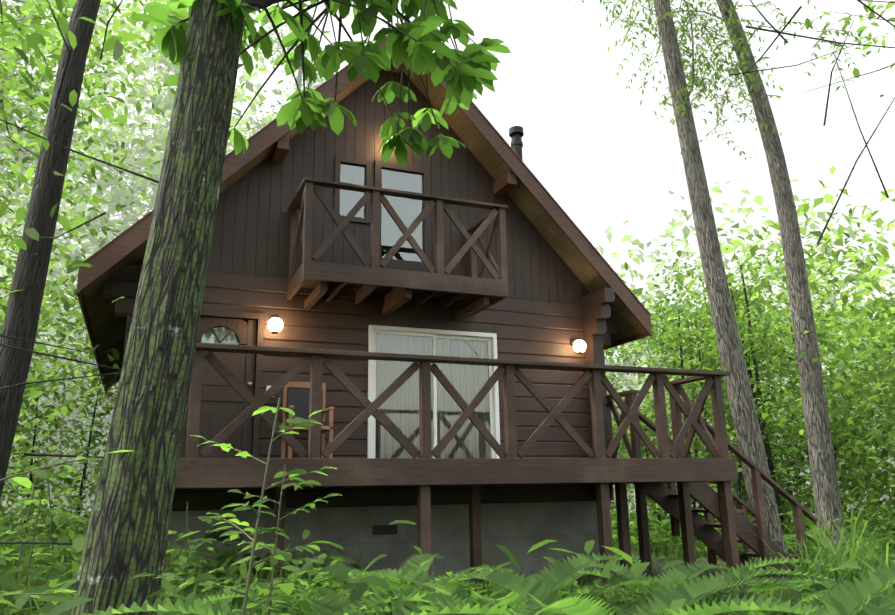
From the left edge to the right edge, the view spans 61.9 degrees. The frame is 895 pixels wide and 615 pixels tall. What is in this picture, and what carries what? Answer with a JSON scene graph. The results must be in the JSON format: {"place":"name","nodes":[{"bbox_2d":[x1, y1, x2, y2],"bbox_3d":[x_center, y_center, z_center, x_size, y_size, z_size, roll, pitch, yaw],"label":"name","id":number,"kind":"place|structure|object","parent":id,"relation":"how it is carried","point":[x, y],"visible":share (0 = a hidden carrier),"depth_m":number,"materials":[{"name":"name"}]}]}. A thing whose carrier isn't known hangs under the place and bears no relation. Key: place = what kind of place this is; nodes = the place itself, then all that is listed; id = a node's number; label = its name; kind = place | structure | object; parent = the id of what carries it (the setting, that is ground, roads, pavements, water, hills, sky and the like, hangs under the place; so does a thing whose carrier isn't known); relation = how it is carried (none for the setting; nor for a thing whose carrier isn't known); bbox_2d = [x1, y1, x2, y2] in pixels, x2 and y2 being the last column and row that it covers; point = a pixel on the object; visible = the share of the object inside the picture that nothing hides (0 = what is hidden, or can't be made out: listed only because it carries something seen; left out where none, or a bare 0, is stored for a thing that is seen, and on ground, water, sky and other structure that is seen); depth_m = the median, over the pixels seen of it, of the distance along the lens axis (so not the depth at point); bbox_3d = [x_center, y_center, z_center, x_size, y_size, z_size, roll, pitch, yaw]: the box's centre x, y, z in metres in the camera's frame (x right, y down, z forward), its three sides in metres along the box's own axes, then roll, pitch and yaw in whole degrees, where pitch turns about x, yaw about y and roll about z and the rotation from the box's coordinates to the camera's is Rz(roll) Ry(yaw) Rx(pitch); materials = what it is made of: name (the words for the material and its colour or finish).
{"place":"outdoors","nodes":[
{"label":"outdoors","id":0,"kind":"place"},
{"bbox_2d":[1,55,890,514],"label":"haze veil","id":1,"kind":"object","parent":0,"point":[129,179],"depth_m":39.84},
{"bbox_2d":[0,0,894,497],"label":"sky","id":2,"kind":"structure","parent":0,"point":[331,37],"materials":[{"name":"white"}]},
{"bbox_2d":[9,487,893,594],"bbox_3d":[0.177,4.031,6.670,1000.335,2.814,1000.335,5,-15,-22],"label":"ground","id":3,"kind":"structure","parent":0,"point":[657,572],"depth_m":9.89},
{"bbox_2d":[69,0,247,614],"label":"tree trunk","id":4,"kind":"object","parent":3,"relation":"on","point":[126,538],"visible":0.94,"depth_m":3.92,"materials":[{"name":"brown plant"}]},
{"bbox_2d":[171,0,474,134],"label":"tree branches","id":5,"kind":"object","parent":4,"relation":"attached to","point":[263,5],"visible":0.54,"depth_m":5.48,"materials":[{"name":"brown plant"}]},
{"bbox_2d":[131,0,510,166],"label":"tree leaves","id":6,"kind":"object","parent":5,"relation":"attached to","point":[468,76],"visible":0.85,"depth_m":5.34,"materials":[{"name":"green plant"}]},
{"bbox_2d":[168,501,599,586],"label":"foundation slab","id":7,"kind":"structure","parent":3,"relation":"on","point":[518,530],"depth_m":9.08,"materials":[{"name":"grey concrete"}]},
{"bbox_2d":[213,525,396,540],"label":"foundation vents","id":8,"kind":"object","parent":7,"relation":"attached to","point":[384,529],"visible":0.71,"depth_m":8.87,"materials":[{"name":"black metal"}]},
{"bbox_2d":[103,264,617,510],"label":"log wall","id":9,"kind":"structure","parent":7,"relation":"on","point":[533,330],"depth_m":9.24,"materials":[{"name":"brown wood"}]},
{"bbox_2d":[180,309,264,457],"bbox_3d":[-2.627,0.919,8.542,0.970,1.805,0.100,5,-15,-22],"label":"entrance door","id":10,"kind":"structure","parent":9,"relation":"attached to","point":[224,403],"depth_m":8.58,"materials":[{"name":"brown wood"}]},
{"bbox_2d":[201,327,238,342],"bbox_3d":[-2.650,0.319,8.723,0.430,0.198,0.001,5,-15,-22],"label":"door window glass","id":11,"kind":"object","parent":10,"relation":"on","point":[219,338],"visible":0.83,"depth_m":8.72,"materials":[{"name":"glass"}]},
{"bbox_2d":[201,327,238,344],"bbox_3d":[-2.667,0.330,8.763,0.430,0.235,0.001,5,-15,-22],"label":"window","id":12,"kind":"structure","parent":10,"relation":"attached to","point":[229,337],"depth_m":8.77,"materials":[{"name":"grey"}]},
{"bbox_2d":[270,315,278,333],"bbox_3d":[-2.046,0.204,8.827,0.100,0.230,0.200,5,-15,-22],"label":"wall lamp fixture","id":13,"kind":"object","parent":9,"relation":"attached to","point":[275,332],"visible":0.38,"depth_m":8.76,"materials":[{"name":"metal"}]},
{"bbox_2d":[267,317,282,331],"bbox_3d":[-2.023,0.205,8.770,0.184,0.184,0.184,5,-15,-22],"label":"globe lamp","id":14,"kind":"object","parent":9,"relation":"attached to","point":[275,324],"visible":0.9,"depth_m":8.71,"materials":[{"name":"white glass"}]},
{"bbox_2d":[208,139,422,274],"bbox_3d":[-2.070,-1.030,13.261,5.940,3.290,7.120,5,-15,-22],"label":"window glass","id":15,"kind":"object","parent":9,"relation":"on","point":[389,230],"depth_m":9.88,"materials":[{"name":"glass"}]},
{"bbox_2d":[287,177,507,319],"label":"balcony","id":16,"kind":"structure","parent":9,"relation":"attached to","point":[398,288],"depth_m":8.84,"materials":[{"name":"brown wood"}]},
{"bbox_2d":[375,334,490,457],"bbox_3d":[-0.209,1.175,9.616,1.710,1.700,0.073,5,-15,-22],"label":"lace curtain","id":17,"kind":"object","parent":9,"relation":"hanging from","point":[413,407],"depth_m":9.63,"materials":[{"name":"white fabric"}]},
{"bbox_2d":[367,325,499,457],"bbox_3d":[-0.168,1.145,9.519,1.770,1.750,0.120,5,-15,-22],"label":"sliding door frame","id":18,"kind":"object","parent":9,"relation":"attached to","point":[490,339],"visible":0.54,"depth_m":9.60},
{"bbox_2d":[375,335,490,457],"bbox_3d":[-0.169,1.141,9.522,1.570,1.540,0.035,5,-15,-22],"label":"slider glass","id":19,"kind":"object","parent":18,"relation":"in","point":[431,396],"visible":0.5,"depth_m":9.51,"materials":[{"name":"glass"}]},
{"bbox_2d":[570,338,582,353],"bbox_3d":[1.800,0.534,10.353,0.100,0.230,0.200,5,-15,-22],"label":"wall lamp fixture","id":20,"kind":"object","parent":9,"relation":"attached to","point":[572,341],"visible":0.65,"depth_m":10.41,"materials":[{"name":"metal"}]},
{"bbox_2d":[573,340,585,351],"bbox_3d":[1.823,0.535,10.296,0.184,0.184,0.184,5,-15,-22],"label":"globe lamp","id":21,"kind":"object","parent":9,"relation":"attached to","point":[579,345],"visible":0.85,"depth_m":10.23,"materials":[{"name":"white glass"}]},
{"bbox_2d":[581,287,614,500],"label":"log walls","id":22,"kind":"structure","parent":7,"relation":"on","point":[596,310],"depth_m":10.30,"materials":[{"name":"brown wood"}]},
{"bbox_2d":[208,69,589,303],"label":"gable siding boards","id":23,"kind":"object","parent":22,"relation":"on","point":[538,268],"visible":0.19,"depth_m":9.96,"materials":[{"name":"brown wood"}]},
{"bbox_2d":[196,321,478,453],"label":"interior rooms","id":24,"kind":"object","parent":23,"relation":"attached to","point":[413,384],"depth_m":9.60,"materials":[{"name":"brown"}]},
{"bbox_2d":[82,64,646,388],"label":"roof slabs","id":25,"kind":"structure","parent":23,"relation":"on","point":[108,327],"depth_m":10.42,"materials":[{"name":"brown wood"}]},
{"bbox_2d":[76,35,651,390],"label":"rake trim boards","id":26,"kind":"object","parent":25,"relation":"attached to","point":[117,249],"depth_m":10.13,"materials":[{"name":"brown wood"}]},
{"bbox_2d":[509,126,523,160],"bbox_3d":[1.120,-1.811,11.722,0.320,2.218,0.320,5,-15,-22],"label":"chimney pipe","id":27,"kind":"object","parent":25,"relation":"on","point":[516,134],"visible":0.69,"depth_m":11.86,"materials":[{"name":"black metal"}]},
{"bbox_2d":[334,156,430,272],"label":"door window frames","id":28,"kind":"structure","parent":23,"relation":"attached to","point":[379,165],"depth_m":9.84,"materials":[{"name":"brown wood"}]},
{"bbox_2d":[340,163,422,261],"bbox_3d":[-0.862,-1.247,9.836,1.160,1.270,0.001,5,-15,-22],"label":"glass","id":29,"kind":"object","parent":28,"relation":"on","point":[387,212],"visible":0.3,"depth_m":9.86,"materials":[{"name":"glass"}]},
{"bbox_2d":[0,0,870,570],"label":"tree trunks","id":30,"kind":"object","parent":3,"relation":"on","point":[820,450],"visible":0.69,"depth_m":11.64,"materials":[{"name":"grey plant"}]},
{"bbox_2d":[562,0,876,159],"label":"fine leaves","id":31,"kind":"object","parent":30,"relation":"attached to","point":[683,30],"visible":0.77,"depth_m":12.42,"materials":[{"name":"green plant"}]},
{"bbox_2d":[0,0,893,560],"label":"tree trunks","id":32,"kind":"object","parent":3,"relation":"on","point":[24,306],"visible":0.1,"depth_m":5.26,"materials":[{"name":"brown plant"}]},
{"bbox_2d":[0,0,894,544],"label":"bare branches","id":33,"kind":"object","parent":32,"relation":"attached to","point":[2,22],"visible":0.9,"depth_m":4.82,"materials":[{"name":"brown plant"}]},
{"bbox_2d":[0,0,272,322],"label":"leaves","id":34,"kind":"object","parent":33,"relation":"attached to","point":[113,43],"visible":0.79,"depth_m":5.10,"materials":[{"name":"green plant"}]},
{"bbox_2d":[0,157,893,528],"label":"tree trunks","id":35,"kind":"object","parent":3,"relation":"on","point":[614,493],"depth_m":27.46,"materials":[{"name":"brown plant"}]},
{"bbox_2d":[0,0,894,524],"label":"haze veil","id":36,"kind":"object","parent":3,"relation":"on","point":[654,146],"depth_m":37.36,"materials":[{"name":"white"}]},
{"bbox_2d":[0,538,894,614],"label":"fern plants","id":37,"kind":"object","parent":3,"relation":"on","point":[835,603],"depth_m":3.80,"materials":[{"name":"green plant"}]},
{"bbox_2d":[0,397,894,614],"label":"sapling plants","id":38,"kind":"object","parent":3,"relation":"on","point":[21,601],"depth_m":3.87,"materials":[{"name":"green plant"}]},
{"bbox_2d":[0,0,894,574],"bbox_3d":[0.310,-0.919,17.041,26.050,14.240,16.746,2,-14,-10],"label":"forest leaves","id":39,"kind":"object","parent":3,"relation":"on","point":[852,326],"visible":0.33,"depth_m":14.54,"materials":[{"name":"green plant"}]},
{"bbox_2d":[0,486,894,614],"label":"herb plants","id":40,"kind":"object","parent":3,"relation":"on","point":[68,602],"visible":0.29,"depth_m":4.97,"materials":[{"name":"green plant"}]},
{"bbox_2d":[161,343,740,600],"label":"front deck","id":41,"kind":"structure","parent":3,"relation":"on","point":[424,471],"depth_m":7.26,"materials":[{"name":"brown wood"}]},
{"bbox_2d":[281,382,333,457],"bbox_3d":[-1.547,1.269,8.253,0.490,0.950,0.460,5,-15,-22],"label":"deck chair","id":42,"kind":"object","parent":41,"relation":"on","point":[296,402],"visible":0.52,"depth_m":8.41,"materials":[{"name":"brown wood"}]},
{"bbox_2d":[19,535,889,614],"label":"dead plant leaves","id":43,"kind":"object","parent":3,"relation":"on","point":[35,585],"visible":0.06,"depth_m":6.74,"materials":[{"name":"brown plant"}]},
{"bbox_2d":[638,404,817,576],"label":"deck stairs","id":44,"kind":"structure","parent":3,"relation":"on","point":[705,495],"depth_m":9.21,"materials":[{"name":"brown wood"}]},
{"bbox_2d":[704,490,894,595],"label":"grass tufts","id":45,"kind":"object","parent":3,"relation":"on","point":[841,555],"depth_m":7.95,"materials":[{"name":"green plant"}]}
]}

